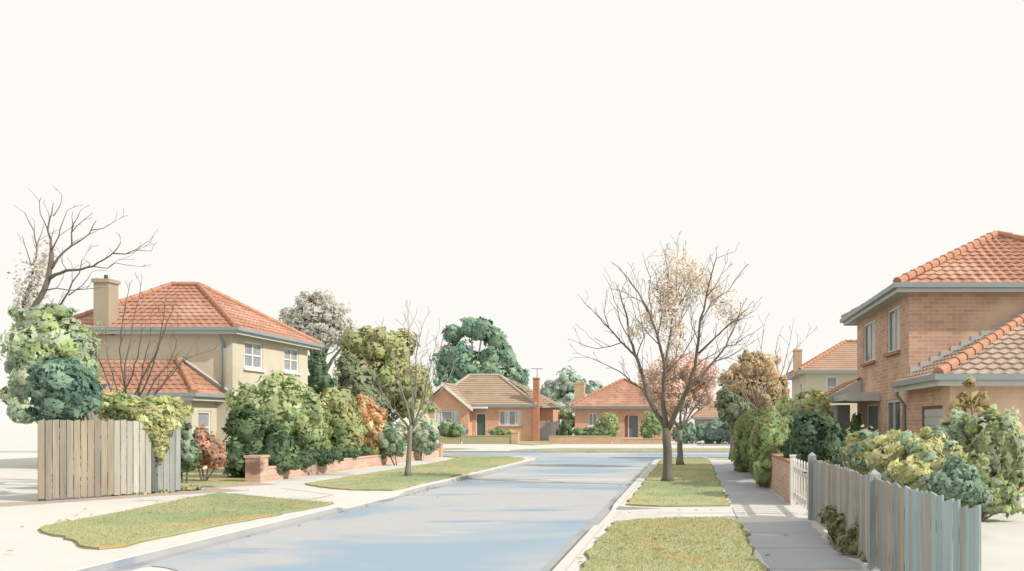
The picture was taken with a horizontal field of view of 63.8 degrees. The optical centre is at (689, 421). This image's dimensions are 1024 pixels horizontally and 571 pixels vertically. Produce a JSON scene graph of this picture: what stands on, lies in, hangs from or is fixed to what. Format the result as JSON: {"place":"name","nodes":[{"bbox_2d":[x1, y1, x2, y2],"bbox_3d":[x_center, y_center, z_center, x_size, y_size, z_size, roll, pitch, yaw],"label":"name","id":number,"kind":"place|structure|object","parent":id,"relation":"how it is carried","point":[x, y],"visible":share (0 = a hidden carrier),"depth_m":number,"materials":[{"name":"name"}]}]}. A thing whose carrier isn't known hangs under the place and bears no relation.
{"place":"outdoors","nodes":[
{"label":"outdoors","id":0,"kind":"place"},
{"bbox_2d":[0,488,245,506],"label":"pavement","id":1,"kind":"structure","parent":0,"point":[182,492],"depth_m":17.81,"materials":[{"name":"beige concrete"}]},
{"bbox_2d":[38,419,180,500],"bbox_3d":[-13.167,0.821,18.158,0.182,1.757,2.854,0,0,32],"label":"timber fence","id":2,"kind":"object","parent":1,"relation":"on","point":[94,437],"visible":0.92,"depth_m":17.89,"materials":[{"name":"grey wood"}]},
{"bbox_2d":[122,485,206,494],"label":"weeds","id":3,"kind":"object","parent":1,"relation":"on","point":[192,487],"visible":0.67,"depth_m":19.00,"materials":[{"name":"green plant"}]},
{"bbox_2d":[80,467,251,486],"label":"grass","id":4,"kind":"structure","parent":0,"point":[213,480],"depth_m":23.00,"materials":[{"name":"green plant"}]},
{"bbox_2d":[78,273,218,483],"bbox_3d":[-14.582,-1.248,21.489,3.312,5.817,1.847,0,0,23],"label":"bare shrub","id":5,"kind":"object","parent":4,"relation":"on","point":[126,384],"visible":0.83,"depth_m":21.24,"materials":[{"name":"brown plant"}]},
{"bbox_2d":[37,492,333,549],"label":"grass","id":6,"kind":"structure","parent":0,"point":[103,531],"depth_m":13.58,"materials":[{"name":"green plant"}]},
{"bbox_2d":[59,275,323,468],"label":"two storey house","id":7,"kind":"structure","parent":0,"point":[252,346],"depth_m":30.00,"materials":[{"name":"white paint"}]},
{"bbox_2d":[198,411,209,434],"bbox_3d":[-17.915,0.200,29.250,0.070,1.196,0.796,0,0,0],"label":"window","id":8,"kind":"structure","parent":7,"relation":"in","point":[203,416],"depth_m":29.38,"materials":[{"name":"grey glass"}]},
{"bbox_2d":[243,340,265,371],"bbox_3d":[-17.250,-2.579,31.450,0.200,1.158,1.500,0,0,0],"label":"window","id":9,"kind":"structure","parent":7,"relation":"in","point":[252,350],"depth_m":31.44,"materials":[{"name":"white glass"}]},
{"bbox_2d":[283,347,301,374],"bbox_3d":[-17.250,-2.629,34.450,0.200,1.138,1.460,0,0,0],"label":"window","id":10,"kind":"structure","parent":7,"relation":"in","point":[290,354],"depth_m":34.42,"materials":[{"name":"white glass"}]},
{"bbox_2d":[0,456,531,570],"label":"footpath","id":11,"kind":"structure","parent":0,"point":[32,546],"depth_m":15.25,"materials":[{"name":"concrete"}]},
{"bbox_2d":[0,347,107,488],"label":"bush","id":12,"kind":"object","parent":11,"relation":"on","point":[11,395],"visible":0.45,"depth_m":19.75,"materials":[{"name":"green plant"}]},
{"bbox_2d":[21,353,110,494],"bbox_3d":[-14.093,0.098,17.936,1.779,3.333,1.510,0,0,0],"label":"bush","id":13,"kind":"object","parent":11,"relation":"on","point":[69,388],"visible":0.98,"depth_m":17.60,"materials":[{"name":"green plant"}]},
{"bbox_2d":[6,189,157,469],"bbox_3d":[-17.970,-2.655,23.212,6.175,8.531,1.866,0,0,16],"label":"bare tree","id":14,"kind":"object","parent":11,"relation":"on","point":[49,276],"visible":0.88,"depth_m":23.30,"materials":[{"name":"brown plant"}]},
{"bbox_2d":[94,387,199,489],"bbox_3d":[-13.192,0.447,19.608,2.624,2.634,1.719,0,0,23],"label":"climbing shrub","id":15,"kind":"object","parent":11,"relation":"on","point":[160,417],"visible":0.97,"depth_m":19.18,"materials":[{"name":"green plant"}]},
{"bbox_2d":[244,443,443,482],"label":"brick wall","id":16,"kind":"structure","parent":11,"relation":"on","point":[258,469],"depth_m":25.69,"materials":[{"name":"brick"}]},
{"bbox_2d":[376,421,405,464],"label":"round bush","id":17,"kind":"object","parent":11,"relation":"on","point":[393,443],"visible":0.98,"depth_m":30.96,"materials":[{"name":"green plant"}]},
{"bbox_2d":[305,455,524,490],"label":"grass","id":18,"kind":"structure","parent":11,"relation":"on","point":[362,485],"depth_m":24.72,"materials":[{"name":"green plant"}]},
{"bbox_2d":[352,300,457,475],"bbox_3d":[-8.860,-1.026,24.684,3.051,5.488,2.292,0,0,0],"label":"bare tree","id":19,"kind":"object","parent":18,"relation":"on","point":[410,427],"visible":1,"depth_m":24.57,"materials":[{"name":"brown plant"}]},
{"bbox_2d":[405,424,439,459],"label":"round bush","id":20,"kind":"object","parent":11,"relation":"on","point":[424,441],"visible":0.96,"depth_m":34.78,"materials":[{"name":"green plant"}]},
{"bbox_2d":[0,423,694,570],"bbox_3d":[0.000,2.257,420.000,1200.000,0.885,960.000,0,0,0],"label":"ground","id":21,"kind":"structure","parent":0,"point":[138,569],"depth_m":42.88,"materials":[{"name":"beige concrete"}]},
{"bbox_2d":[311,495,388,506],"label":"driveway","id":22,"kind":"structure","parent":0,"point":[344,500],"depth_m":17.89,"materials":[{"name":"concrete"}]},
{"bbox_2d":[0,426,729,452],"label":"terrain","id":23,"kind":"structure","parent":0,"point":[18,439],"depth_m":57.14,"materials":[{"name":"concrete"}]},
{"bbox_2d":[277,288,359,370],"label":"tree","id":24,"kind":"object","parent":23,"relation":"on","point":[328,324],"visible":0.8,"depth_m":49.34,"materials":[{"name":"grey plant"}]},
{"bbox_2d":[332,325,436,424],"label":"tree","id":25,"kind":"object","parent":23,"relation":"on","point":[377,358],"visible":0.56,"depth_m":42.35,"materials":[{"name":"green plant"}]},
{"bbox_2d":[437,423,463,437],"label":"hedge","id":26,"kind":"object","parent":23,"relation":"on","point":[455,431],"visible":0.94,"depth_m":61.72,"materials":[{"name":"green plant"}]},
{"bbox_2d":[439,418,468,436],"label":"shrub","id":27,"kind":"object","parent":23,"relation":"on","point":[466,430],"visible":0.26,"depth_m":67.33,"materials":[{"name":"green plant"}]},
{"bbox_2d":[430,316,529,388],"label":"gum tree","id":28,"kind":"object","parent":23,"relation":"on","point":[497,355],"visible":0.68,"depth_m":87.10,"materials":[{"name":"green plant"}]},
{"bbox_2d":[462,432,519,443],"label":"garden wall","id":29,"kind":"structure","parent":23,"relation":"on","point":[513,438],"depth_m":61.00,"materials":[{"name":"beige brick"}]},
{"bbox_2d":[425,374,564,440],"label":"bungalow","id":30,"kind":"object","parent":23,"relation":"on","point":[478,404],"visible":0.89,"depth_m":70.00,"materials":[{"name":"orange brick"}]},
{"bbox_2d":[435,411,458,425],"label":"window","id":31,"kind":"structure","parent":30,"relation":"in","point":[441,415],"depth_m":69.02,"materials":[{"name":"white paint"}]},
{"bbox_2d":[476,413,485,434],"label":"door","id":32,"kind":"structure","parent":30,"relation":"in","point":[480,417],"depth_m":70.10,"materials":[{"name":"green paint"}]},
{"bbox_2d":[498,410,521,426],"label":"window","id":33,"kind":"structure","parent":30,"relation":"in","point":[507,418],"depth_m":70.10,"materials":[{"name":"white glass"}]},
{"bbox_2d":[487,427,514,434],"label":"shrub","id":34,"kind":"object","parent":23,"relation":"on","point":[498,431],"visible":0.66,"depth_m":62.59,"materials":[{"name":"green plant"}]},
{"bbox_2d":[540,420,559,440],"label":"side fence","id":35,"kind":"object","parent":23,"relation":"on","point":[549,428],"visible":0.69,"depth_m":71.00,"materials":[{"name":"grey wood"}]},
{"bbox_2d":[556,418,572,435],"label":"shrub","id":36,"kind":"object","parent":23,"relation":"on","point":[565,428],"visible":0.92,"depth_m":65.69,"materials":[{"name":"green plant"}]},
{"bbox_2d":[558,409,574,428],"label":"hedge","id":37,"kind":"object","parent":23,"relation":"on","point":[565,415],"visible":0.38,"depth_m":75.69,"materials":[{"name":"green plant"}]},
{"bbox_2d":[540,365,602,412],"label":"tree","id":38,"kind":"object","parent":23,"relation":"on","point":[560,390],"visible":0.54,"depth_m":99.03,"materials":[{"name":"green plant"}]},
{"bbox_2d":[572,427,612,435],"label":"hedge","id":39,"kind":"object","parent":23,"relation":"on","point":[592,431],"visible":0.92,"depth_m":63.63,"materials":[{"name":"green plant"}]},
{"bbox_2d":[549,436,662,443],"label":"garden wall","id":40,"kind":"structure","parent":23,"relation":"on","point":[582,440],"depth_m":61.00,"materials":[{"name":"beige brick"}]},
{"bbox_2d":[593,412,619,436],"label":"shrub","id":41,"kind":"object","parent":23,"relation":"on","point":[608,420],"visible":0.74,"depth_m":65.60,"materials":[{"name":"green plant"}]},
{"bbox_2d":[567,378,674,440],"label":"bungalow","id":42,"kind":"object","parent":23,"relation":"on","point":[622,402],"visible":0.58,"depth_m":70.07,"materials":[{"name":"orange tile"}]},
{"bbox_2d":[628,415,638,436],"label":"door","id":43,"kind":"structure","parent":42,"relation":"in","point":[633,420],"depth_m":70.22,"materials":[{"name":"white paint"}]},
{"bbox_2d":[639,410,662,437],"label":"shrub","id":44,"kind":"object","parent":23,"relation":"on","point":[651,424],"visible":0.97,"depth_m":65.62,"materials":[{"name":"green plant"}]},
{"bbox_2d":[671,421,706,443],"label":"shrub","id":45,"kind":"object","parent":23,"relation":"on","point":[693,433],"visible":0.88,"depth_m":61.66,"materials":[{"name":"green plant"}]},
{"bbox_2d":[691,401,727,428],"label":"bungalow","id":46,"kind":"object","parent":23,"relation":"on","point":[704,415],"visible":0.17,"depth_m":82.00,"materials":[{"name":"tile"}]},
{"bbox_2d":[704,419,730,443],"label":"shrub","id":47,"kind":"object","parent":23,"relation":"on","point":[716,433],"visible":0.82,"depth_m":61.58,"materials":[{"name":"green plant"}]},
{"bbox_2d":[143,453,728,570],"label":"road","id":48,"kind":"structure","parent":0,"point":[542,512],"depth_m":13.42,"materials":[{"name":"grey asphalt"}]},
{"bbox_2d":[58,455,534,570],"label":"kerb","id":49,"kind":"structure","parent":48,"relation":"on","point":[100,562],"depth_m":12.53,"materials":[{"name":"beige concrete"}]},
{"bbox_2d":[76,456,539,570],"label":"gutter","id":50,"kind":"object","parent":48,"relation":"on","point":[134,562],"visible":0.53,"depth_m":12.54,"materials":[{"name":"grey concrete"}]},
{"bbox_2d":[404,451,728,452],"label":"gutter","id":51,"kind":"object","parent":48,"relation":"on","point":[580,451],"visible":0.31,"depth_m":46.69,"materials":[{"name":"grey concrete"}]},
{"bbox_2d":[540,459,659,570],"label":"gutter","id":52,"kind":"object","parent":48,"relation":"on","point":[565,550],"visible":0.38,"depth_m":13.36,"materials":[{"name":"grey concrete"}]},
{"bbox_2d":[552,457,685,570],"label":"kerb","id":53,"kind":"structure","parent":52,"relation":"on","point":[567,560],"depth_m":12.30,"materials":[{"name":"beige concrete"}]},
{"bbox_2d":[437,438,460,443],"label":"garden wall","id":54,"kind":"structure","parent":0,"point":[450,440],"depth_m":61.00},
{"bbox_2d":[0,0,1023,423],"label":"sky","id":55,"kind":"structure","parent":0,"point":[493,160],"materials":[{"name":"white"}]},
{"bbox_2d":[519,448,729,449],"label":"grass","id":56,"kind":"structure","parent":0,"point":[626,449],"depth_m":47.90,"materials":[{"name":"green plant"}]},
{"bbox_2d":[611,509,663,520],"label":"driveway","id":57,"kind":"structure","parent":0,"point":[636,514],"depth_m":14.92,"materials":[{"name":"concrete"}]},
{"bbox_2d":[579,515,766,570],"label":"grass","id":58,"kind":"structure","parent":0,"point":[649,550],"depth_m":10.39,"materials":[{"name":"green plant"}]},
{"bbox_2d":[626,457,730,506],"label":"grass","id":59,"kind":"structure","parent":0,"point":[667,498],"depth_m":19.60,"materials":[{"name":"green plant"}]},
{"bbox_2d":[567,231,763,480],"bbox_3d":[-0.806,-1.948,22.484,5.910,7.415,2.731,0,0,12],"label":"bare tree","id":60,"kind":"object","parent":59,"relation":"on","point":[667,474],"visible":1,"depth_m":22.41,"materials":[{"name":"brown plant"}]},
{"bbox_2d":[624,332,730,464],"bbox_3d":[-0.347,-0.947,31.154,4.049,5.332,2.328,0,0,9],"label":"bare tree","id":61,"kind":"object","parent":59,"relation":"on","point":[699,391],"visible":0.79,"depth_m":30.91,"materials":[{"name":"brown plant"}]},
{"bbox_2d":[711,462,787,504],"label":"pavement","id":62,"kind":"structure","parent":0,"point":[733,483],"depth_m":20.54,"materials":[{"name":"grey concrete"}]},
{"bbox_2d":[739,314,816,374],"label":"bare tree","id":63,"kind":"object","parent":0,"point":[780,348],"visible":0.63,"depth_m":40.96,"materials":[{"name":"brown plant"}]},
{"bbox_2d":[566,457,1023,570],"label":"footpath","id":64,"kind":"structure","parent":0,"point":[1002,542],"depth_m":13.30,"materials":[{"name":"concrete"}]},
{"bbox_2d":[714,386,752,459],"bbox_3d":[2.026,0.049,36.012,1.967,3.428,1.357,0,0,0],"label":"tree","id":65,"kind":"object","parent":64,"relation":"on","point":[730,406],"visible":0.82,"depth_m":35.71,"materials":[{"name":"green plant"}]},
{"bbox_2d":[730,404,793,486],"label":"clipped hedge","id":66,"kind":"object","parent":64,"relation":"on","point":[761,433],"visible":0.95,"depth_m":20.91,"materials":[{"name":"green plant"}]},
{"bbox_2d":[769,453,800,504],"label":"brick wall","id":67,"kind":"structure","parent":64,"relation":"on","point":[780,478],"depth_m":17.84,"materials":[{"name":"orange brick"}]},
{"bbox_2d":[789,455,807,510],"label":"picket gate","id":68,"kind":"structure","parent":64,"relation":"on","point":[794,494],"depth_m":15.23,"materials":[{"name":"white paint"}]},
{"bbox_2d":[817,504,866,562],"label":"weeds","id":69,"kind":"object","parent":64,"relation":"on","point":[832,520],"visible":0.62,"depth_m":10.84,"materials":[{"name":"green plant"}]},
{"bbox_2d":[808,452,980,570],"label":"timber fence","id":70,"kind":"object","parent":64,"relation":"on","point":[906,528],"visible":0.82,"depth_m":8.16,"materials":[{"name":"grey wood"}]},
{"bbox_2d":[835,424,967,490],"bbox_3d":[3.154,0.902,12.660,2.016,1.729,2.516,0,0,36],"label":"shrub","id":71,"kind":"object","parent":64,"relation":"on","point":[909,459],"visible":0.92,"depth_m":12.60,"materials":[{"name":"green plant"}]},
{"bbox_2d":[823,230,1023,493],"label":"brick house","id":72,"kind":"structure","parent":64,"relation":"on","point":[933,335],"depth_m":22.00,"materials":[{"name":"orange brick"}]},
{"bbox_2d":[860,320,875,366],"bbox_3d":[6.070,-2.649,26.888,0.200,1.458,1.945,0,0,0],"label":"window","id":73,"kind":"structure","parent":72,"relation":"in","point":[869,328],"depth_m":27.12,"materials":[{"name":"white glass"}]},
{"bbox_2d":[867,403,877,431],"bbox_3d":[6.133,0.476,26.504,0.094,2.148,1.672,0,0,0],"label":"door","id":74,"kind":"structure","parent":72,"relation":"in","point":[872,409],"depth_m":26.65,"materials":[{"name":"white paint"}]},
{"bbox_2d":[883,305,900,357],"bbox_3d":[6.070,-2.689,23.688,0.200,1.418,1.638,0,0,0],"label":"window","id":75,"kind":"structure","parent":72,"relation":"in","point":[894,314],"depth_m":23.70,"materials":[{"name":"white glass"}]},
{"bbox_2d":[887,399,899,432],"bbox_3d":[6.135,0.045,23.787,0.070,1.406,1.672,0,0,0],"label":"window","id":76,"kind":"structure","parent":72,"relation":"in","point":[893,406],"depth_m":23.97,"materials":[{"name":"grey glass"}]},
{"bbox_2d":[923,405,942,427],"bbox_3d":[6.090,0.601,19.791,0.080,1.998,1.717,0,0,0],"label":"roller door","id":77,"kind":"structure","parent":72,"relation":"in","point":[932,415],"depth_m":19.87,"materials":[{"name":"white metal"}]},
{"bbox_2d":[930,406,968,500],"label":"shrub","id":78,"kind":"object","parent":64,"relation":"on","point":[952,426],"visible":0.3,"depth_m":13.73,"materials":[{"name":"green plant"}]},
{"bbox_2d":[920,452,992,506],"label":"bush","id":79,"kind":"object","parent":64,"relation":"on","point":[956,478],"visible":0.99,"depth_m":9.27,"materials":[{"name":"green plant"}]},
{"bbox_2d":[945,375,989,506],"bbox_3d":[5.492,0.412,15.596,0.976,2.684,0.439,0,0,0],"label":"shrub","id":80,"kind":"object","parent":64,"relation":"on","point":[965,401],"visible":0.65,"depth_m":15.54,"materials":[{"name":"green plant"}]},
{"bbox_2d":[959,404,1023,521],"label":"shrub","id":81,"kind":"object","parent":64,"relation":"on","point":[994,448],"visible":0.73,"depth_m":13.40,"materials":[{"name":"green plant"}]},
{"bbox_2d":[742,521,862,570],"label":"pavement","id":82,"kind":"structure","parent":0,"point":[802,546],"depth_m":10.65,"materials":[{"name":"grey concrete"}]},
{"bbox_2d":[784,339,856,432],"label":"two storey house","id":83,"kind":"structure","parent":0,"point":[830,368],"depth_m":55.27,"materials":[{"name":"orange tile"}]},
{"bbox_2d":[826,376,836,397],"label":"window","id":84,"kind":"structure","parent":83,"relation":"in","point":[831,381],"depth_m":55.08,"materials":[{"name":"grey glass"}]},
{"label":"soil","id":85,"kind":"structure","parent":0,"visible":0},
{"bbox_2d":[0,302,107,485],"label":"tree","id":86,"kind":"object","parent":85,"relation":"on","point":[51,329],"visible":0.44,"depth_m":20.22,"materials":[{"name":"green plant"}]},
{"bbox_2d":[180,421,202,482],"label":"shrub","id":87,"kind":"object","parent":85,"relation":"on","point":[190,452],"visible":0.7,"depth_m":21.70,"materials":[{"name":"green plant"}]},
{"bbox_2d":[192,422,229,480],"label":"shrub","id":88,"kind":"object","parent":85,"relation":"on","point":[212,448],"visible":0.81,"depth_m":22.28,"materials":[{"name":"brown plant"}]},
{"bbox_2d":[221,400,299,476],"bbox_3d":[-13.043,0.687,24.006,2.253,2.698,1.531,0,0,0],"label":"shrub","id":89,"kind":"object","parent":85,"relation":"on","point":[246,431],"visible":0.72,"depth_m":23.69,"materials":[{"name":"green plant"}]},
{"bbox_2d":[225,369,329,446],"bbox_3d":[-13.623,0.017,26.221,3.505,3.515,2.131,0,0,0],"label":"shrub","id":90,"kind":"object","parent":85,"relation":"on","point":[296,407],"visible":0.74,"depth_m":25.78,"materials":[{"name":"green plant"}]},
{"bbox_2d":[267,451,303,474],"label":"shrub","id":91,"kind":"object","parent":85,"relation":"on","point":[282,461],"visible":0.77,"depth_m":23.37,"materials":[{"name":"green plant"}]},
{"bbox_2d":[299,451,316,469],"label":"shrub","id":92,"kind":"object","parent":85,"relation":"on","point":[308,460],"visible":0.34,"depth_m":24.67,"materials":[{"name":"green plant"}]},
{"bbox_2d":[291,406,335,451],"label":"shrub","id":93,"kind":"object","parent":85,"relation":"on","point":[313,443],"visible":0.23,"depth_m":26.20,"materials":[{"name":"green plant"}]},
{"bbox_2d":[299,448,341,466],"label":"shrub","id":94,"kind":"object","parent":85,"relation":"on","point":[324,457],"visible":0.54,"depth_m":25.78,"materials":[{"name":"green plant"}]},
{"bbox_2d":[320,387,369,454],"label":"shrub","id":95,"kind":"object","parent":85,"relation":"on","point":[345,421],"visible":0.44,"depth_m":29.63,"materials":[{"name":"green plant"}]},
{"bbox_2d":[332,445,359,457],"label":"shrub","id":96,"kind":"object","parent":85,"relation":"on","point":[351,451],"visible":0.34,"depth_m":28.32,"materials":[{"name":"green plant"}]},
{"bbox_2d":[355,393,387,454],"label":"shrub","id":97,"kind":"object","parent":85,"relation":"on","point":[374,417],"visible":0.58,"depth_m":30.80,"materials":[{"name":"orange plant"}]},
{"bbox_2d":[392,409,438,451],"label":"bush","id":98,"kind":"object","parent":85,"relation":"on","point":[403,431],"visible":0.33,"depth_m":36.76,"materials":[{"name":"green plant"}]},
{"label":"soil","id":99,"kind":"structure","parent":0,"visible":0},
{"bbox_2d":[788,405,808,438],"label":"bush","id":100,"kind":"object","parent":99,"relation":"on","point":[801,409],"visible":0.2,"depth_m":24.69,"materials":[{"name":"green plant"}]},
{"bbox_2d":[772,388,842,467],"bbox_3d":[3.934,0.292,27.629,2.765,2.947,1.844,0,0,0],"label":"shrub","id":101,"kind":"object","parent":99,"relation":"on","point":[811,400],"visible":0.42,"depth_m":27.32,"materials":[{"name":"green plant"}]},
{"bbox_2d":[776,408,845,466],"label":"bush","id":102,"kind":"object","parent":99,"relation":"on","point":[819,437],"visible":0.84,"depth_m":17.23,"materials":[{"name":"green plant"}]},
{"bbox_2d":[849,413,861,437],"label":"shrub","id":103,"kind":"object","parent":99,"relation":"on","point":[855,424],"visible":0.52,"depth_m":25.91,"materials":[{"name":"green plant"}]},
{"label":"soil","id":104,"kind":"structure","parent":0,"visible":0},
{"bbox_2d":[308,349,337,399],"bbox_3d":[-18.041,-0.935,39.005,1.590,5.385,1.262,0,0,20],"label":"tree","id":105,"kind":"object","parent":104,"relation":"on","point":[320,377],"visible":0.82,"depth_m":38.67,"materials":[{"name":"green plant"}]},
{"bbox_2d":[335,352,390,410],"bbox_3d":[-16.414,-0.882,40.022,2.693,5.286,2.061,0,0,0],"label":"tree","id":106,"kind":"object","parent":104,"relation":"on","point":[348,364],"visible":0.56,"depth_m":39.69,"materials":[{"name":"green plant"}]},
{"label":"soil","id":107,"kind":"structure","parent":0,"visible":0},
{"bbox_2d":[715,349,789,409],"bbox_3d":[3.012,-0.874,37.974,3.668,5.269,3.051,0,0,0],"label":"tree","id":108,"kind":"object","parent":107,"relation":"on","point":[763,382],"visible":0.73,"depth_m":37.45,"materials":[{"name":"brown plant"}]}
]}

